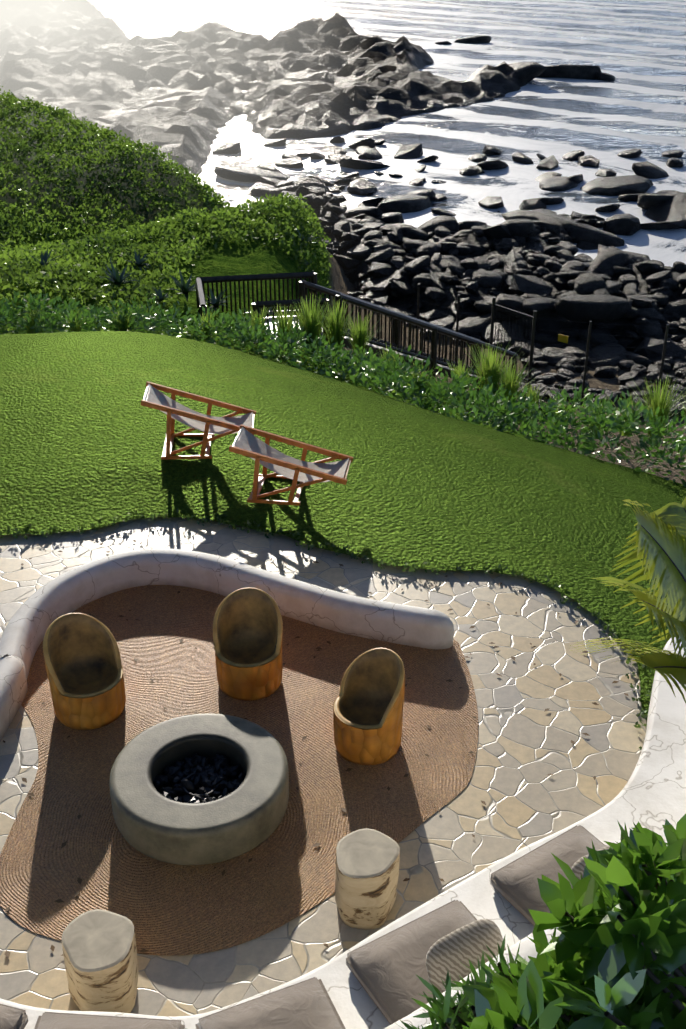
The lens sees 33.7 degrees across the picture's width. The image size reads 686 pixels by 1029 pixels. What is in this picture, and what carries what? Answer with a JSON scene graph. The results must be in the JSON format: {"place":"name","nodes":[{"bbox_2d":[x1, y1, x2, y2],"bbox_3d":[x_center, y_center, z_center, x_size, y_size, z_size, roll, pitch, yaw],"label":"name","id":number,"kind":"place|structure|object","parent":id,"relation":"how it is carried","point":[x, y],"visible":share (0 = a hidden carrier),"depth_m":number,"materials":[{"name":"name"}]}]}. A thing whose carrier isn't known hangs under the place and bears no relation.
{"place":"outdoors","nodes":[
{"label":"outdoors","id":0,"kind":"place"},
{"bbox_2d":[0,585,477,955],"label":"patio raked gravel","id":1,"kind":"structure","parent":0,"point":[286,874],"depth_m":8.40,"materials":[{"name":"woven jute"},{"name":"brown gravel"}]},
{"bbox_2d":[43,613,125,729],"bbox_3d":[-2.046,1.231,8.976,0.588,0.772,0.588,1,29,1],"label":"log chair","id":2,"kind":"object","parent":1,"relation":"on","point":[83,663],"visible":1,"depth_m":9.02,"materials":[{"name":"brown wood"}]},
{"bbox_2d":[109,713,288,864],"bbox_3d":[-1.024,1.948,8.139,1.270,0.330,1.270,1,29,1],"label":"fire pit","id":3,"kind":"object","parent":1,"relation":"on","point":[245,816],"visible":0.98,"depth_m":7.85,"materials":[{"name":"grey concrete"}]},
{"bbox_2d":[154,753,243,802],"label":"fire pit coals","id":4,"kind":"object","parent":3,"relation":"in","point":[206,777],"visible":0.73,"depth_m":8.16,"materials":[{"name":"black stone"}]},
{"bbox_2d":[213,587,282,700],"bbox_3d":[-0.776,1.060,9.286,0.572,0.770,0.561,1,29,1],"label":"log chair","id":5,"kind":"object","parent":1,"relation":"on","point":[247,631],"visible":1,"depth_m":9.30,"materials":[{"name":"brown wood"}]},
{"bbox_2d":[333,648,404,764],"bbox_3d":[0.196,1.444,8.597,0.538,0.768,0.538,1,29,1],"label":"log chair","id":6,"kind":"object","parent":1,"relation":"on","point":[368,712],"visible":1,"depth_m":8.59,"materials":[{"name":"brown wood"}]},
{"bbox_2d":[0,516,645,1016],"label":"stone paving","id":7,"kind":"structure","parent":0,"point":[526,746],"depth_m":8.85,"materials":[{"name":"beige stone"}]},
{"bbox_2d":[61,909,138,1012],"bbox_3d":[-1.436,2.672,6.694,0.424,0.464,0.452,1,29,1],"label":"log stool","id":8,"kind":"object","parent":7,"relation":"on","point":[100,955],"visible":0.94,"depth_m":6.55,"materials":[{"name":"beige wood"}]},
{"bbox_2d":[0,548,453,741],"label":"white plaster wall","id":9,"kind":"structure","parent":7,"relation":"on","point":[39,611],"depth_m":10.12,"materials":[{"name":"white paint"}]},
{"bbox_2d":[3,538,627,957],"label":"fallen leaves","id":10,"kind":"object","parent":7,"relation":"on","point":[79,880],"visible":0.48,"depth_m":8.82,"materials":[{"name":"brown plant"}]},
{"bbox_2d":[0,508,652,749],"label":"grass edge","id":11,"kind":"object","parent":7,"relation":"on","point":[412,569],"visible":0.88,"depth_m":10.99,"materials":[{"name":"green plant"}]},
{"bbox_2d":[0,637,685,1028],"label":"built-in bench","id":12,"kind":"object","parent":7,"relation":"on","point":[652,795],"visible":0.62,"depth_m":7.05,"materials":[{"name":"white concrete"}]},
{"bbox_2d":[0,1004,27,1028],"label":"seat cushion","id":13,"kind":"object","parent":12,"relation":"on","point":[13,1017],"visible":1,"depth_m":6.04,"materials":[{"name":"beige fabric"}]},
{"bbox_2d":[34,1012,184,1028],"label":"seat cushion","id":14,"kind":"object","parent":12,"relation":"on","point":[49,1020],"visible":1,"depth_m":6.00,"materials":[{"name":"beige fabric"}]},
{"bbox_2d":[195,977,345,1028],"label":"seat cushion","id":15,"kind":"object","parent":12,"relation":"on","point":[307,1004],"visible":1,"depth_m":6.04,"materials":[{"name":"beige fabric"}]},
{"bbox_2d":[346,900,476,1024],"bbox_3d":[0.521,2.548,6.342,0.800,0.124,0.680,-16,33,-27],"label":"seat cushion","id":16,"kind":"object","parent":12,"relation":"on","point":[386,969],"visible":0.54,"depth_m":6.34,"materials":[{"name":"beige fabric"}]},
{"bbox_2d":[426,919,505,996],"bbox_3d":[0.681,2.446,6.136,0.500,0.361,0.253,-16,33,-26],"label":"throw pillow","id":17,"kind":"object","parent":16,"relation":"on","point":[465,944],"visible":0.56,"depth_m":6.06,"materials":[{"name":"beige fabric"}]},
{"bbox_2d":[490,825,606,925],"bbox_3d":[1.398,2.251,6.876,0.776,0.121,0.680,-18,34,-30],"label":"seat cushion","id":18,"kind":"object","parent":12,"relation":"on","point":[514,884],"visible":0.42,"depth_m":6.93,"materials":[{"name":"beige fabric"}]},
{"bbox_2d":[571,843,617,888],"bbox_3d":[1.550,2.162,6.649,0.480,0.344,0.244,-13,32,-23],"label":"throw pillow","id":19,"kind":"object","parent":18,"relation":"on","point":[578,867],"visible":0.17,"depth_m":6.56,"materials":[{"name":"beige fabric"}]},
{"bbox_2d":[335,828,399,929],"bbox_3d":[0.153,2.344,7.275,0.415,0.474,0.429,1,29,1],"label":"log stool","id":20,"kind":"object","parent":7,"relation":"on","point":[367,871],"visible":1,"depth_m":7.13,"materials":[{"name":"beige wood"}]},
{"bbox_2d":[0,331,685,723],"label":"lawn","id":21,"kind":"structure","parent":0,"point":[82,435],"depth_m":12.70,"materials":[{"name":"green plant"}]},
{"bbox_2d":[141,381,255,459],"bbox_3d":[-1.590,-1.069,12.649,1.228,0.703,0.599,-1,29,-2],"label":"deck chair","id":22,"kind":"object","parent":21,"relation":"on","point":[209,426],"visible":0.92,"depth_m":12.60,"materials":[{"name":"brown wood"}]},
{"bbox_2d":[229,424,352,505],"bbox_3d":[-0.531,-0.517,11.912,1.225,0.629,0.599,4,29,6],"label":"deck chair","id":23,"kind":"object","parent":21,"relation":"on","point":[247,443],"visible":1,"depth_m":11.87,"materials":[{"name":"brown wood"}]},
{"bbox_2d":[16,294,685,439],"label":"plants","id":24,"kind":"object","parent":21,"relation":"on","point":[312,324],"visible":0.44,"depth_m":20.51,"materials":[{"name":"green plant"}]},
{"bbox_2d":[641,508,685,668],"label":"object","id":25,"kind":"object","parent":21,"relation":"on","point":[679,571],"visible":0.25,"depth_m":5.66,"materials":[{"name":"palm leaf"},{"name":"bark"}]},
{"bbox_2d":[569,497,685,702],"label":"palm fronds","id":26,"kind":"object","parent":25,"relation":"attached to","point":[664,526],"visible":1,"depth_m":5.52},
{"bbox_2d":[0,101,685,483],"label":"bluff dune terrain","id":27,"kind":"structure","parent":0,"point":[244,257],"depth_m":33.07,"materials":[{"name":"green plant"}]},
{"bbox_2d":[29,228,319,332],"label":"agave plants","id":28,"kind":"object","parent":27,"relation":"on","point":[186,289],"visible":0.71,"depth_m":27.51,"materials":[{"name":"green plant"}]},
{"bbox_2d":[0,86,464,412],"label":"dune scrub foliage","id":29,"kind":"object","parent":27,"relation":"on","point":[18,262],"visible":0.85,"depth_m":36.56,"materials":[{"name":"green plant"}]},
{"bbox_2d":[0,291,685,488],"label":"hedge","id":30,"kind":"object","parent":27,"relation":"on","point":[377,370],"visible":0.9,"depth_m":18.10,"materials":[{"name":"green plant"}]},
{"bbox_2d":[195,272,517,389],"bbox_3d":[0.708,-3.928,28.396,9.388,4.583,2.979,-15,32,-25],"label":"fence","id":31,"kind":"object","parent":27,"relation":"on","point":[396,319],"visible":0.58,"depth_m":27.22,"materials":[{"name":"brown metal"}]},
{"bbox_2d":[212,35,685,419],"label":"shore boulders","id":32,"kind":"object","parent":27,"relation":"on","point":[590,283],"visible":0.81,"depth_m":42.38,"materials":[{"name":"grey stone"}]},
{"bbox_2d":[417,284,685,404],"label":"fence","id":33,"kind":"object","parent":27,"relation":"on","point":[563,338],"visible":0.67,"depth_m":30.89,"materials":[{"name":"black metal"}]},
{"bbox_2d":[63,0,685,266],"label":"sea water","id":34,"kind":"structure","parent":0,"point":[636,49],"depth_m":77.76,"materials":[{"name":"liquid"}]},
{"bbox_2d":[398,936,534,1028],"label":"succulent","id":35,"kind":"object","parent":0,"point":[441,1008],"depth_m":2.76,"materials":[{"name":"green plant"}]},
{"bbox_2d":[461,814,685,1028],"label":"shrub","id":36,"kind":"object","parent":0,"point":[568,971],"depth_m":2.17,"materials":[{"name":"green plant"}]},
{"label":"open sea water","id":37,"kind":"structure","parent":0,"visible":0},
{"bbox_2d":[0,0,685,350],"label":"rocky shore","id":38,"kind":"structure","parent":37,"relation":"on","point":[182,95],"depth_m":79.59,"materials":[{"name":"grey stone"}]}
]}

